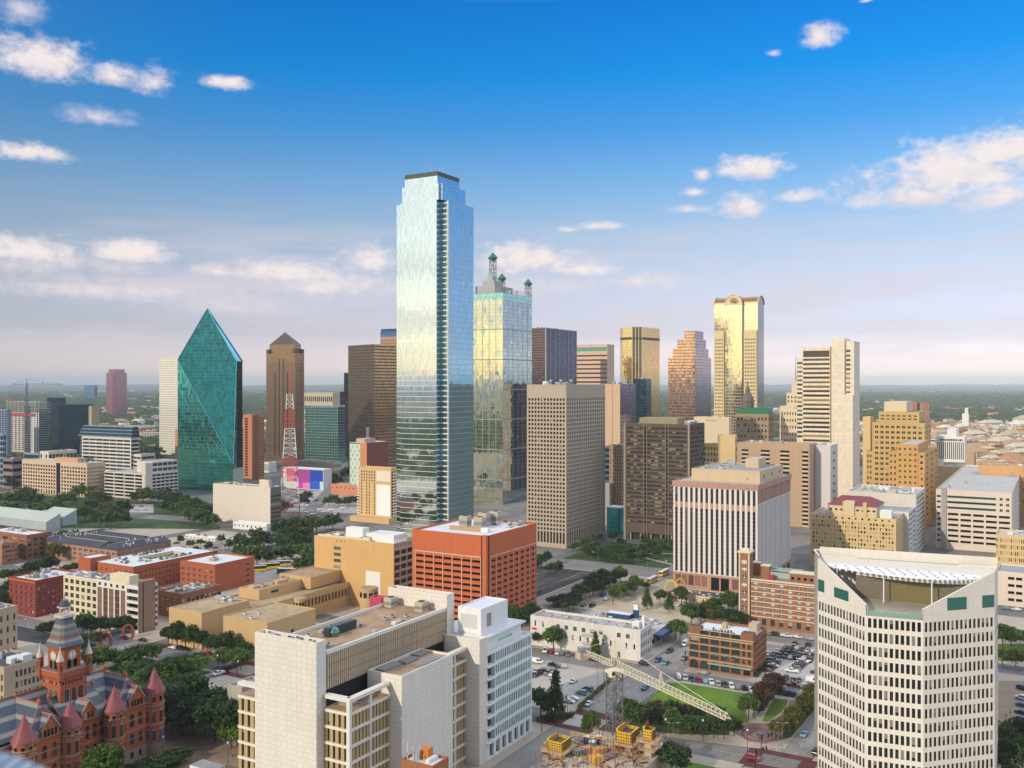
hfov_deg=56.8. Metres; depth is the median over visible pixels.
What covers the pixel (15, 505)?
tree
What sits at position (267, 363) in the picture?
window
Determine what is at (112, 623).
tree
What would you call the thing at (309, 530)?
tree
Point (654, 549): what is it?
tree
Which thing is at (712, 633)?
window
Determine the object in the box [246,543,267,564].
tree
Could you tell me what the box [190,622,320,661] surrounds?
pavement
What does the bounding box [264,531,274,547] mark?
tree
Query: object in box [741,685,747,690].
car
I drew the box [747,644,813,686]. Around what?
parking lot
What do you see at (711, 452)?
office block
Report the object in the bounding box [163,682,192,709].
tree
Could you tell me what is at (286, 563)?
tram carriage
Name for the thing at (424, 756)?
brick building
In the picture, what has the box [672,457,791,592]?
office block
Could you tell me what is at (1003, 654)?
tree
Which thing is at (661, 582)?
pavement
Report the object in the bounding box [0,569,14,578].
tree
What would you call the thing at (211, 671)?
pavement
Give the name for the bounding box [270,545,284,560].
tree
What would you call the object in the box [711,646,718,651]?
window
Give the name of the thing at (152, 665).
tree
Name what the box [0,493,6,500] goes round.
tree
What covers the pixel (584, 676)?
parking lot
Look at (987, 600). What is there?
green window
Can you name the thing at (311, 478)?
studio building
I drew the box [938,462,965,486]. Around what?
warehouse
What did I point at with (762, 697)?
tree
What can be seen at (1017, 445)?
building
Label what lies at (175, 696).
tree
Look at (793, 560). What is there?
pavement
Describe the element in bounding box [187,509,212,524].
tree
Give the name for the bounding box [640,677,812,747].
park paving
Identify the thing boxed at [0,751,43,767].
deck ledge
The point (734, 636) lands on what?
window
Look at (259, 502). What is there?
television studio
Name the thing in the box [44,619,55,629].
tree
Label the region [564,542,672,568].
garden lawn
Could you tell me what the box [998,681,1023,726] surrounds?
parking lot
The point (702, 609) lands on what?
tree
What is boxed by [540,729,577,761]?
formwork box
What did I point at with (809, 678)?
van
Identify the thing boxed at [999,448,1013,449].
building
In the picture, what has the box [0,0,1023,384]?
sky
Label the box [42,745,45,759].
window
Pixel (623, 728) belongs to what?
formwork box
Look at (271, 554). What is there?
tree
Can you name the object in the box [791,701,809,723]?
tree
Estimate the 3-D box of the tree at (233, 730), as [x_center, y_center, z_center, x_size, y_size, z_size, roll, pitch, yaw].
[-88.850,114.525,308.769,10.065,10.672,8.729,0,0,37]
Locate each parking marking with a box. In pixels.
[538,570,793,697]
[600,595,679,618]
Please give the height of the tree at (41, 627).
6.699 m
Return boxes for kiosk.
[370,594,386,606]
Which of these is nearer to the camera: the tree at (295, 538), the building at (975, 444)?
the tree at (295, 538)
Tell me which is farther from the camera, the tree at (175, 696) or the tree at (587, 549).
the tree at (587, 549)
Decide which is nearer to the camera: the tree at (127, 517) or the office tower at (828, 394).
the tree at (127, 517)
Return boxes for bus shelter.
[190,759,224,767]
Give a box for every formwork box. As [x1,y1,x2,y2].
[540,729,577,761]
[609,720,641,755]
[636,719,661,757]
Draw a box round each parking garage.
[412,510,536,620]
[884,504,914,551]
[978,463,1023,525]
[998,563,1023,606]
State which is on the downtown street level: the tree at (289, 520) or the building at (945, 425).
the tree at (289, 520)
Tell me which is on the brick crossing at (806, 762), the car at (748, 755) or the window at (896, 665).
the car at (748, 755)
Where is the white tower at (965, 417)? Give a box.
[962,408,968,425]
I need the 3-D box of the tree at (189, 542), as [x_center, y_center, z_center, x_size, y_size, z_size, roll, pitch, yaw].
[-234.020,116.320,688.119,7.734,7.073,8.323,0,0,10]
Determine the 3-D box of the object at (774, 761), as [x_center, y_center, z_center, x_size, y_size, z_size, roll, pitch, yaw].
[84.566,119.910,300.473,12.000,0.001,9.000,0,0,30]
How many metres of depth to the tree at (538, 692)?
341.29 m
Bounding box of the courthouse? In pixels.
[0,594,165,767]
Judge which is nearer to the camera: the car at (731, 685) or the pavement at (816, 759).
the pavement at (816, 759)
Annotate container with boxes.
[616,746,625,754]
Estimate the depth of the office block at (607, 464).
862.65 m
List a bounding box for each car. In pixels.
[176,645,183,650]
[532,672,540,677]
[538,668,546,673]
[543,669,551,674]
[547,662,557,666]
[557,664,567,668]
[563,698,574,703]
[567,695,579,700]
[569,678,577,683]
[575,689,587,694]
[581,685,593,691]
[584,700,593,705]
[638,660,649,665]
[640,685,649,690]
[654,656,661,662]
[661,660,669,664]
[666,647,673,652]
[682,674,687,680]
[689,675,694,681]
[695,677,701,682]
[697,670,708,674]
[715,680,720,685]
[728,682,734,688]
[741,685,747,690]
[745,752,761,761]
[763,667,772,671]
[765,664,775,669]
[769,657,775,662]
[771,631,780,635]
[775,659,781,664]
[776,652,782,657]
[782,652,788,658]
[789,665,800,669]
[789,690,795,695]
[791,662,803,667]
[792,634,802,638]
[792,654,799,659]
[800,730,808,737]
[811,747,817,755]
[1012,715,1023,719]
[1014,694,1023,698]
[1014,709,1023,713]
[1015,702,1023,706]
[1016,684,1023,688]
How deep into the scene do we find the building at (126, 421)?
2810.33 m
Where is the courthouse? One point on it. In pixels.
(68, 711)
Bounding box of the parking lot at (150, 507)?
[110,504,153,512]
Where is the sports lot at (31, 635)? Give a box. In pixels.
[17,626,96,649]
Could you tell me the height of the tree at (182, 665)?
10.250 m
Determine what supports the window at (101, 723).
in the courthouse
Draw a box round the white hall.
[530,609,651,660]
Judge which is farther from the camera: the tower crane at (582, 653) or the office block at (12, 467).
the office block at (12, 467)
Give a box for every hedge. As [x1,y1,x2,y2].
[543,711,574,720]
[577,678,611,710]
[754,660,767,676]
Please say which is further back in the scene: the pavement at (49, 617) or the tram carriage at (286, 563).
the tram carriage at (286, 563)
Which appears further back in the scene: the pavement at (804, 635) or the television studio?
the television studio
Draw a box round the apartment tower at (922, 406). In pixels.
[913,402,930,420]
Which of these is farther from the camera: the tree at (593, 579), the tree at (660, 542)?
the tree at (660, 542)
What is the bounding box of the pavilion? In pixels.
[607,505,626,534]
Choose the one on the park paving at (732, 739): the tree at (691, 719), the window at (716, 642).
the tree at (691, 719)
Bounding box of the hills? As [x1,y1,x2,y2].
[0,384,1023,391]
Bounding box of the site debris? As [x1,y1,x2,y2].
[541,739,648,767]
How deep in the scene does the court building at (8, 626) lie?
411.52 m
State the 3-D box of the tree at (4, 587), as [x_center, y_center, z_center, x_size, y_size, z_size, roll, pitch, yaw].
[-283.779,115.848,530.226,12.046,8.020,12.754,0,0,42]
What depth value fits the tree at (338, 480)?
1079.50 m
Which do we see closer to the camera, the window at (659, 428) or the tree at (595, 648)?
the tree at (595, 648)
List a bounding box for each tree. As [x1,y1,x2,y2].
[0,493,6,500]
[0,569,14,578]
[0,584,8,592]
[0,591,12,603]
[1,500,24,508]
[3,477,21,488]
[3,490,25,501]
[13,486,30,492]
[13,568,28,574]
[20,560,40,571]
[21,487,38,502]
[24,493,46,502]
[25,501,38,509]
[31,501,52,509]
[34,558,51,568]
[34,622,51,635]
[39,501,58,505]
[43,554,60,566]
[44,540,68,556]
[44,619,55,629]
[49,499,66,505]
[54,492,65,500]
[55,503,69,507]
[55,529,71,534]
[57,491,80,504]
[59,564,73,569]
[68,484,87,498]
[68,562,77,568]
[74,504,101,517]
[74,612,94,632]
[79,482,98,490]
[79,742,125,767]
[80,632,95,644]
[81,646,110,671]
[82,499,99,507]
[84,490,107,499]
[85,616,101,632]
[87,511,102,525]
[88,631,106,644]
[90,616,113,631]
[91,645,117,666]
[94,491,112,503]
[97,507,126,528]
[98,502,113,511]
[103,616,120,631]
[107,504,128,512]
[108,650,134,667]
[112,617,123,633]
[114,499,133,509]
[115,511,133,526]
[116,649,143,662]
[118,615,136,632]
[118,660,146,677]
[123,643,156,661]
[127,491,147,503]
[130,667,159,685]
[135,485,150,503]
[139,446,152,452]
[141,661,166,676]
[145,643,163,661]
[147,445,160,451]
[149,490,161,503]
[152,451,164,458]
[155,486,171,499]
[156,663,179,682]
[158,500,175,508]
[159,626,173,643]
[159,656,173,662]
[161,493,170,500]
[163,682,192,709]
[164,687,196,733]
[164,694,206,737]
[165,696,191,735]
[167,501,179,511]
[167,620,184,645]
[168,490,184,501]
[169,657,191,678]
[175,627,185,645]
[175,671,212,695]
[176,494,190,502]
[176,499,194,518]
[176,534,185,541]
[177,654,191,659]
[178,659,203,676]
[178,703,207,739]
[180,507,204,521]
[183,623,198,648]
[186,539,195,547]
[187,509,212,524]
[187,655,212,670]
[189,496,205,507]
[190,651,209,657]
[190,694,232,741]
[193,629,213,650]
[195,539,206,543]
[196,688,207,699]
[199,502,212,511]
[199,513,221,523]
[200,685,226,704]
[200,704,227,743]
[203,634,216,650]
[204,541,213,548]
[209,633,220,649]
[211,699,238,745]
[212,647,234,665]
[214,630,241,648]
[216,534,226,540]
[217,724,231,748]
[223,647,236,667]
[225,532,246,545]
[227,640,240,649]
[227,720,238,744]
[230,543,246,553]
[231,647,252,669]
[234,642,253,653]
[239,535,262,545]
[239,547,251,554]
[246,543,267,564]
[247,527,262,536]
[249,528,272,542]
[254,548,282,562]
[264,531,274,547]
[267,532,285,546]
[269,521,291,531]
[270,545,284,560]
[274,527,286,533]
[276,536,287,545]
[278,515,296,526]
[281,500,294,510]
[281,546,294,559]
[285,525,303,536]
[285,544,299,553]
[286,531,306,544]
[290,556,313,568]
[292,517,302,527]
[295,515,312,527]
[295,543,306,554]
[298,496,310,502]
[298,525,313,535]
[298,542,313,555]
[300,533,313,544]
[300,550,313,563]
[301,490,312,496]
[303,515,323,528]
[314,514,327,532]
[322,497,334,506]
[322,516,337,529]
[324,513,343,528]
[332,476,343,482]
[334,497,343,504]
[341,495,353,503]
[342,466,349,475]
[508,604,526,618]
[518,606,537,629]
[520,601,542,612]
[532,632,542,640]
[532,686,546,715]
[535,689,558,713]
[537,552,548,566]
[541,625,563,648]
[544,550,552,564]
[544,562,554,570]
[545,595,558,602]
[546,665,565,720]
[550,599,569,608]
[551,559,563,571]
[555,593,568,599]
[560,597,578,610]
[566,591,581,608]
[566,591,584,600]
[567,543,575,551]
[571,583,591,594]
[574,542,581,549]
[580,538,586,543]
[580,709,600,732]
[581,545,592,556]
[581,572,601,581]
[581,580,598,597]
[582,582,593,599]
[588,577,600,595]
[589,630,601,658]
[592,535,599,540]
[594,548,604,554]
[594,568,610,575]
[596,579,606,589]
[599,574,612,590]
[607,531,617,541]
[607,544,616,549]
[607,552,616,559]
[608,575,616,584]
[608,584,621,603]
[610,568,623,583]
[610,697,634,721]
[613,544,624,550]
[613,549,625,560]
[614,565,627,580]
[615,537,625,543]
[615,581,630,597]
[617,553,627,559]
[622,542,632,547]
[623,547,635,552]
[625,552,635,559]
[625,706,645,725]
[627,581,638,594]
[628,574,645,585]
[634,706,653,721]
[635,543,649,551]
[636,550,644,559]
[636,701,649,708]
[638,550,649,558]
[639,535,648,542]
[640,587,653,608]
[642,582,650,587]
[644,705,664,731]
[646,538,657,546]
[646,699,664,709]
[649,544,663,557]
[653,589,666,599]
[654,539,669,547]
[655,739,692,767]
[660,698,680,708]
[660,706,680,732]
[663,590,674,611]
[665,743,692,767]
[666,618,680,638]
[669,714,694,734]
[670,620,687,640]
[673,585,687,604]
[676,704,694,715]
[678,603,700,623]
[681,715,699,735]
[686,703,710,715]
[692,716,714,736]
[696,598,715,608]
[698,604,708,621]
[698,713,724,737]
[701,608,721,619]
[705,703,726,715]
[707,597,723,606]
[710,605,729,619]
[710,712,741,737]
[717,590,736,608]
[722,608,739,622]
[724,592,738,609]
[725,611,749,623]
[734,717,743,735]
[737,692,759,720]
[750,680,775,709]
[751,694,767,716]
[753,693,769,713]
[761,672,786,685]
[761,677,786,699]
[762,679,778,693]
[766,718,791,738]
[771,714,799,734]
[782,704,805,729]
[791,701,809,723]
[793,691,813,717]
[802,683,813,693]
[997,737,1023,767]
[998,623,1015,645]
[998,647,1014,665]
[998,717,1023,737]
[998,720,1018,767]
[999,626,1023,645]
[1005,648,1023,666]
[1006,629,1023,646]
[1013,734,1023,767]
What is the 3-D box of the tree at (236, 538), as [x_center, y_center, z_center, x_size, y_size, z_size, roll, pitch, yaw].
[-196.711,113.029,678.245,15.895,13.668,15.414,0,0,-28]
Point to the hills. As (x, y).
(663, 388)
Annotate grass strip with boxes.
[629,720,729,734]
[779,709,813,739]
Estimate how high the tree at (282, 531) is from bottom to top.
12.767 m
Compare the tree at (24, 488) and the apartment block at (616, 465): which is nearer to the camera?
the apartment block at (616, 465)
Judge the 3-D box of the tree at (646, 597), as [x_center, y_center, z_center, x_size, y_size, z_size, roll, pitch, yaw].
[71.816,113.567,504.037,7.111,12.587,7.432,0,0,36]
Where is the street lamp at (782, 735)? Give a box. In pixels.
[776,722,787,752]
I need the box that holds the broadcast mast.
[281,373,300,518]
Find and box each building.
[0,397,12,400]
[0,526,49,559]
[0,539,16,564]
[0,602,16,650]
[0,649,43,698]
[8,568,76,617]
[32,389,43,392]
[115,420,129,423]
[136,425,154,429]
[137,418,154,421]
[140,432,158,435]
[158,581,220,616]
[169,595,248,648]
[180,552,253,590]
[185,532,218,540]
[223,602,315,656]
[230,565,378,614]
[237,585,531,767]
[281,466,331,490]
[331,483,358,495]
[401,743,448,767]
[931,422,953,426]
[931,429,946,434]
[931,433,946,438]
[933,427,954,429]
[936,424,951,427]
[943,419,953,421]
[946,428,967,432]
[953,424,969,427]
[961,430,987,437]
[967,443,987,447]
[967,446,989,457]
[976,419,1003,425]
[976,459,1001,464]
[980,452,1010,456]
[980,455,998,458]
[984,448,998,450]
[986,436,1012,444]
[988,444,1004,447]
[990,425,1011,428]
[992,434,1012,436]
[994,453,1023,459]
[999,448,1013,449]
[1000,430,1022,434]
[1001,439,1021,444]
[1004,442,1023,448]
[1006,420,1023,425]
[1008,448,1023,455]
[1009,459,1023,463]
[1012,415,1023,420]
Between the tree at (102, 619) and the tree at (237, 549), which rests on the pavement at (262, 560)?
the tree at (237, 549)
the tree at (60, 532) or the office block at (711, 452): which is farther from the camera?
the office block at (711, 452)
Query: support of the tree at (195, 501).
on the parkland
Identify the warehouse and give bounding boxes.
[688,619,765,676]
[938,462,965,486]
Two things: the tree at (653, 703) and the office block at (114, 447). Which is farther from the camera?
the office block at (114, 447)
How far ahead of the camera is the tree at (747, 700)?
335.84 m
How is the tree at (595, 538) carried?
on the downtown street level
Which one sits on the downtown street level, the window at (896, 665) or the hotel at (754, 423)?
the hotel at (754, 423)
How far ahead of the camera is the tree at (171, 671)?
374.61 m
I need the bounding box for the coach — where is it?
[277,568,295,572]
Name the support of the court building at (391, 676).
on the downtown street level
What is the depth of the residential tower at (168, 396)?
1613.20 m
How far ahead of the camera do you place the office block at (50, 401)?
1917.67 m
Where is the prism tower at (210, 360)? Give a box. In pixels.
[177,308,243,490]
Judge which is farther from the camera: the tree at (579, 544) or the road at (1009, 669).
the tree at (579, 544)
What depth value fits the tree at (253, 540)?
672.71 m
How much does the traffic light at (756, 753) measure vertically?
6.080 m
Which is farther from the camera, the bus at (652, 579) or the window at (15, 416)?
the window at (15, 416)
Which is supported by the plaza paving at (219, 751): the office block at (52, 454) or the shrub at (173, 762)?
the shrub at (173, 762)
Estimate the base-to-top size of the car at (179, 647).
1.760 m
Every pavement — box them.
[0,570,7,585]
[16,559,77,570]
[17,611,62,621]
[17,640,118,666]
[52,528,198,536]
[79,615,168,642]
[93,656,214,677]
[158,582,179,588]
[168,530,238,549]
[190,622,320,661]
[220,511,293,524]
[221,587,238,595]
[254,543,311,564]
[286,497,325,508]
[287,514,368,533]
[321,604,359,616]
[328,504,396,516]
[369,523,396,531]
[459,721,552,767]
[474,500,526,510]
[474,510,511,516]
[504,514,526,521]
[521,623,688,664]
[532,659,627,711]
[537,540,602,557]
[537,568,595,598]
[569,575,727,623]
[572,543,637,564]
[642,557,800,570]
[666,754,743,767]
[684,641,813,689]
[766,628,813,637]
[791,526,809,532]
[791,535,809,554]
[812,755,1023,767]
[925,527,935,542]
[948,549,995,556]
[998,615,1023,666]
[998,672,1023,680]
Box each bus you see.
[647,575,657,583]
[659,568,668,576]
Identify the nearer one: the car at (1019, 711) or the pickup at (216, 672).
the car at (1019, 711)
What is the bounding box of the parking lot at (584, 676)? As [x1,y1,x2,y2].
[532,661,609,705]
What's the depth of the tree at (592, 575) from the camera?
553.22 m
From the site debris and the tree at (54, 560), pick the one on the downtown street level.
the tree at (54, 560)
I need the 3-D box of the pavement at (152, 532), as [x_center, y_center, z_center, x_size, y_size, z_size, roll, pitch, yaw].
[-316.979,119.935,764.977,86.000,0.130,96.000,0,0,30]
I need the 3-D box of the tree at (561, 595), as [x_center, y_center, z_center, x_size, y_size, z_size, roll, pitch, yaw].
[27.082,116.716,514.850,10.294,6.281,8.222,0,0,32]
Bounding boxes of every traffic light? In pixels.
[541,712,553,731]
[755,746,766,767]
[761,732,771,753]
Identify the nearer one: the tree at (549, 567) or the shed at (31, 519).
the tree at (549, 567)
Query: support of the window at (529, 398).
in the office tower at (565, 464)
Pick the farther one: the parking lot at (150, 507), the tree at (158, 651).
the parking lot at (150, 507)
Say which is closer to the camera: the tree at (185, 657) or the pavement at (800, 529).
the tree at (185, 657)
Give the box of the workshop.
[583,603,674,646]
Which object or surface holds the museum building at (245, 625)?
on the downtown street level
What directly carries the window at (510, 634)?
in the court building at (391, 676)
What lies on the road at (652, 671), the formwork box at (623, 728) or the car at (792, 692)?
the car at (792, 692)
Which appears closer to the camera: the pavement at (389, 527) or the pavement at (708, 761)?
the pavement at (708, 761)
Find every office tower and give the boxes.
[106,369,126,415]
[266,332,303,460]
[340,373,347,456]
[348,344,396,474]
[380,328,396,344]
[397,168,473,538]
[474,253,532,504]
[527,380,604,548]
[532,327,576,383]
[577,344,613,383]
[620,326,659,416]
[668,331,710,420]
[713,294,764,434]
[780,359,796,440]
[797,338,859,496]
[813,547,998,767]
[866,401,930,485]
[888,439,937,528]
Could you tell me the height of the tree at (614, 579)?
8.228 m
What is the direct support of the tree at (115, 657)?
on the courthouse lawn at (113, 669)
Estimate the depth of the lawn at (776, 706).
349.78 m
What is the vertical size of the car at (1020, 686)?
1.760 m
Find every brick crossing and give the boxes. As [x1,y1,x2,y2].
[149,642,170,647]
[220,661,254,678]
[228,664,254,675]
[535,709,626,732]
[562,714,607,729]
[738,747,817,767]
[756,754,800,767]
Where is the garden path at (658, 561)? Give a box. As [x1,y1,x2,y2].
[645,558,672,564]
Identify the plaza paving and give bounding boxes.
[127,686,238,767]
[253,566,301,583]
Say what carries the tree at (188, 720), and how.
on the plaza paving at (219, 751)
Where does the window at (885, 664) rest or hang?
in the office tower at (916, 686)
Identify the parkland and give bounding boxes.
[0,496,219,528]
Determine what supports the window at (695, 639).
in the brick warehouse at (728, 648)
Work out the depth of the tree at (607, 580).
545.10 m
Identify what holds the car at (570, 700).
on the parking lot at (584, 676)
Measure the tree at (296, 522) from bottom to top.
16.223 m
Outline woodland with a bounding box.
[0,390,1023,463]
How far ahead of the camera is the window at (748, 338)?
1210.85 m
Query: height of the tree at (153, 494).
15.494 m
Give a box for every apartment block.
[0,409,10,454]
[0,434,5,486]
[44,528,170,560]
[78,546,212,586]
[175,429,177,459]
[243,414,263,479]
[350,427,387,484]
[609,443,623,505]
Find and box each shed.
[0,506,59,530]
[39,506,76,525]
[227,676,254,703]
[233,520,270,531]
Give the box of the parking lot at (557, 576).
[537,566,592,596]
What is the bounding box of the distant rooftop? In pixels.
[105,400,1023,464]
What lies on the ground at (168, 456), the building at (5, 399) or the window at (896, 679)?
the building at (5, 399)
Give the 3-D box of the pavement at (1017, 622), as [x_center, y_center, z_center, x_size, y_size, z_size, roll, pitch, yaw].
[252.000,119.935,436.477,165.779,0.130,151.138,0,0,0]
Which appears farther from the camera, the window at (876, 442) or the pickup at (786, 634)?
the window at (876, 442)
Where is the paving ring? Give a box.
[742,728,776,740]
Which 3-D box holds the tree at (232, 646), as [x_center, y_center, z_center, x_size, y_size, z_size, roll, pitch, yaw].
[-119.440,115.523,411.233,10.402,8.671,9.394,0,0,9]
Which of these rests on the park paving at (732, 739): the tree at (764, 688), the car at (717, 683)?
the tree at (764, 688)
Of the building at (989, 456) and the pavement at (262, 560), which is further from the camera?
the building at (989, 456)
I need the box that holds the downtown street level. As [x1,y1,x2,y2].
[0,461,1023,767]
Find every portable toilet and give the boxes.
[584,735,589,744]
[588,740,595,746]
[595,735,601,744]
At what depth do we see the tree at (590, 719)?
315.30 m
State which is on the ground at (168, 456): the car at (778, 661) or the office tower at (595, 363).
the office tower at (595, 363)
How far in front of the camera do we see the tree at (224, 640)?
413.85 m
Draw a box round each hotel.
[51,404,98,453]
[350,466,396,523]
[735,382,774,441]
[737,548,813,633]
[810,495,903,565]
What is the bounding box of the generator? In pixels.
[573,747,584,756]
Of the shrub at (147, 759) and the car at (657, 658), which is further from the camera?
the car at (657, 658)
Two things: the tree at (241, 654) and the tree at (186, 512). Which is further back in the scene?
the tree at (186, 512)
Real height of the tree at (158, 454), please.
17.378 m
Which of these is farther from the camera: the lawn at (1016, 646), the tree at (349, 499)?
the tree at (349, 499)
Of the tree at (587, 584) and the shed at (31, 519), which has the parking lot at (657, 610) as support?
the tree at (587, 584)
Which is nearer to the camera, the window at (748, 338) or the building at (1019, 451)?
the window at (748, 338)
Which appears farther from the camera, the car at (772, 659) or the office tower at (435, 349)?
the office tower at (435, 349)
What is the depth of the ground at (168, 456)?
1471.53 m
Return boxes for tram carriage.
[254,565,266,571]
[259,562,279,568]
[270,560,290,565]
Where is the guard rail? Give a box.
[571,732,609,747]
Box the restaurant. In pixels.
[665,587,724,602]
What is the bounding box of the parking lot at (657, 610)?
[570,589,727,622]
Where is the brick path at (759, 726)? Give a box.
[735,700,795,743]
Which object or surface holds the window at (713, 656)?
in the brick warehouse at (728, 648)
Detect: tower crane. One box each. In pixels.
[12,379,61,430]
[575,638,730,734]
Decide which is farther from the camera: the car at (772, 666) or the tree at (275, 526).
the tree at (275, 526)
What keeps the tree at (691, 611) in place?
on the road at (1009, 669)
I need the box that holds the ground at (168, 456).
[0,409,1020,499]
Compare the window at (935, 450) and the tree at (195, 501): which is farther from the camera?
the tree at (195, 501)
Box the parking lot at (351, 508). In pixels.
[318,494,357,512]
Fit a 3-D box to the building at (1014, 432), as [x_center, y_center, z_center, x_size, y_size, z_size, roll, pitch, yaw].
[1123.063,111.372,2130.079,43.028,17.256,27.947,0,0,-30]
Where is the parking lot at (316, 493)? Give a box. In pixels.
[287,490,322,511]
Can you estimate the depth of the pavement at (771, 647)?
392.89 m
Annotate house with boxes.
[1001,458,1014,461]
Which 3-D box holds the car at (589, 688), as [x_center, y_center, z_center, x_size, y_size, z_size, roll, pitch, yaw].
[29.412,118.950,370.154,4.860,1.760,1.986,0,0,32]
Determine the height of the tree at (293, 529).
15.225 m
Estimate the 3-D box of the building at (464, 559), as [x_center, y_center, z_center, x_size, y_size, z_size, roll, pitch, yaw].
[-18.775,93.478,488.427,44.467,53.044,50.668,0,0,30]
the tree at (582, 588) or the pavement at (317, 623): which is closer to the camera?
the pavement at (317, 623)
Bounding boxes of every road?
[17,616,237,669]
[23,506,219,523]
[203,537,276,552]
[205,565,542,689]
[301,490,330,511]
[494,606,738,767]
[532,647,802,697]
[537,581,582,610]
[542,558,672,579]
[547,606,1023,675]
[614,731,817,767]
[743,711,813,767]
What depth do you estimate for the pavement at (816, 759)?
301.57 m
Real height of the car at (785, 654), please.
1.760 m
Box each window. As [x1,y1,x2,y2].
[11,416,19,449]
[23,463,102,496]
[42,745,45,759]
[48,544,168,559]
[52,742,55,755]
[85,726,87,738]
[100,721,102,733]
[130,714,132,726]
[138,711,140,723]
[243,633,528,767]
[267,363,299,451]
[529,398,564,543]
[577,347,606,350]
[627,427,703,524]
[690,636,697,641]
[690,643,697,648]
[690,651,697,656]
[690,659,697,667]
[701,630,708,634]
[701,638,708,643]
[701,645,708,650]
[701,652,708,657]
[701,661,708,668]
[711,577,718,590]
[711,632,718,636]
[711,639,718,644]
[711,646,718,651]
[711,654,718,659]
[711,662,718,670]
[715,338,751,414]
[721,578,728,591]
[721,633,728,637]
[721,641,728,645]
[721,648,728,653]
[721,655,728,660]
[721,664,729,672]
[732,634,739,639]
[732,642,739,647]
[732,649,739,655]
[732,657,739,662]
[732,665,739,673]
[744,667,749,675]
[813,508,874,561]
[818,579,823,592]
[819,601,992,767]
[834,587,847,600]
[867,415,929,485]
[868,632,870,641]
[873,619,876,627]
[873,633,876,641]
[873,647,876,655]
[873,661,876,670]
[873,675,876,684]
[873,690,876,698]
[884,620,887,628]
[884,634,887,642]
[884,648,887,657]
[884,662,887,671]
[884,677,887,685]
[884,691,887,699]
[895,620,898,629]
[895,635,898,643]
[895,649,898,658]
[895,663,898,672]
[895,678,898,686]
[895,692,898,701]
[906,621,909,630]
[906,636,909,644]
[906,650,909,659]
[906,665,909,673]
[906,679,909,688]
[906,693,909,702]
[912,665,914,674]
[917,622,920,631]
[917,637,920,646]
[917,651,920,660]
[917,666,920,674]
[917,680,920,689]
[917,695,920,703]
[929,622,931,631]
[931,450,935,510]
[938,650,940,659]
[947,597,966,610]
[982,595,993,607]
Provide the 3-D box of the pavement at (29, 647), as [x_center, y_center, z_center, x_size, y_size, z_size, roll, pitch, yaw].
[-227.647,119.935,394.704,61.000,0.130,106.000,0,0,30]
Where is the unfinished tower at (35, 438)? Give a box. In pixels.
[7,400,50,452]
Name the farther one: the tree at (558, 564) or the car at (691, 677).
the tree at (558, 564)
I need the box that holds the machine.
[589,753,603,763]
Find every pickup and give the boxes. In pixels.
[212,670,225,675]
[708,678,714,684]
[721,681,727,686]
[780,633,792,637]
[785,667,798,672]
[786,681,800,687]
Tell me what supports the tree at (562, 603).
on the pavement at (657, 649)
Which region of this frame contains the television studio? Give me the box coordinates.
[213,479,280,523]
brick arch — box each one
[99,631,112,645]
[122,624,133,637]
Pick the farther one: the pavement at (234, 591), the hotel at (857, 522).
the hotel at (857, 522)
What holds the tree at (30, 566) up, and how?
on the pavement at (2, 580)
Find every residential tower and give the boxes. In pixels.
[159,357,178,454]
[624,417,704,541]
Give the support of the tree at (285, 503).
on the pavement at (228, 523)
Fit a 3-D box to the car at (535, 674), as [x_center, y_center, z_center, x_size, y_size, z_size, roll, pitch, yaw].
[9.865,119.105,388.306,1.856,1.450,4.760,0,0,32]
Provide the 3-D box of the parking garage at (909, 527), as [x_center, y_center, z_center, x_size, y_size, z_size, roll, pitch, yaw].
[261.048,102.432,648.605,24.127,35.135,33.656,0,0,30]
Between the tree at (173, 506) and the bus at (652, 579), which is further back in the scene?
the tree at (173, 506)
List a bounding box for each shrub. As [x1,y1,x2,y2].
[121,758,145,767]
[133,753,158,767]
[148,753,171,767]
[152,754,186,766]
[162,746,195,764]
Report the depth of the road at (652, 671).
400.09 m
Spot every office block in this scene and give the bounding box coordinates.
[3,457,23,488]
[22,457,104,497]
[24,452,38,458]
[39,449,76,458]
[47,398,65,442]
[63,571,157,633]
[78,425,154,470]
[84,385,97,400]
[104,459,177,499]
[264,461,275,472]
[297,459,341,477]
[304,392,339,437]
[305,405,344,462]
[314,526,411,605]
[605,380,635,445]
[605,445,608,482]
[605,482,611,525]
[633,377,650,421]
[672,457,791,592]
[694,415,731,442]
[705,443,717,463]
[718,434,737,462]
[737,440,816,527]
[781,407,796,441]
[815,442,837,510]
[847,484,924,552]
[863,416,872,483]
[936,428,966,465]
[936,465,1019,552]
[965,450,975,464]
[996,529,1023,565]
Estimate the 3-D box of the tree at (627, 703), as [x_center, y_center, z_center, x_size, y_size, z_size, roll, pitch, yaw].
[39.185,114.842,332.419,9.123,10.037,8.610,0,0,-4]
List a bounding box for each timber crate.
[581,744,593,754]
[593,745,605,753]
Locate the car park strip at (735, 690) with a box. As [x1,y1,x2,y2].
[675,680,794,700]
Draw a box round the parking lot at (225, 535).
[205,533,250,541]
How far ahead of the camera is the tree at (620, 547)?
663.72 m
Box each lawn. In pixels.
[106,657,210,688]
[186,646,254,660]
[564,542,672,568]
[648,682,747,722]
[687,762,716,767]
[762,698,787,721]
[998,644,1023,660]
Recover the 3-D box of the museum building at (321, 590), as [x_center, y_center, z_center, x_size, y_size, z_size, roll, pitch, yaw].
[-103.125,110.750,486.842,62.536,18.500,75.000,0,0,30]
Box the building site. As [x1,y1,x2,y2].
[535,722,668,767]
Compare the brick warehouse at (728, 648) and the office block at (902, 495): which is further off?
the office block at (902, 495)
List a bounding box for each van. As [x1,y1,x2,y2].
[532,657,543,663]
[542,645,547,652]
[675,672,680,679]
[681,639,688,645]
[806,676,813,681]
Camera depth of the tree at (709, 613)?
469.50 m
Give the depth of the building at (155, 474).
1002.35 m

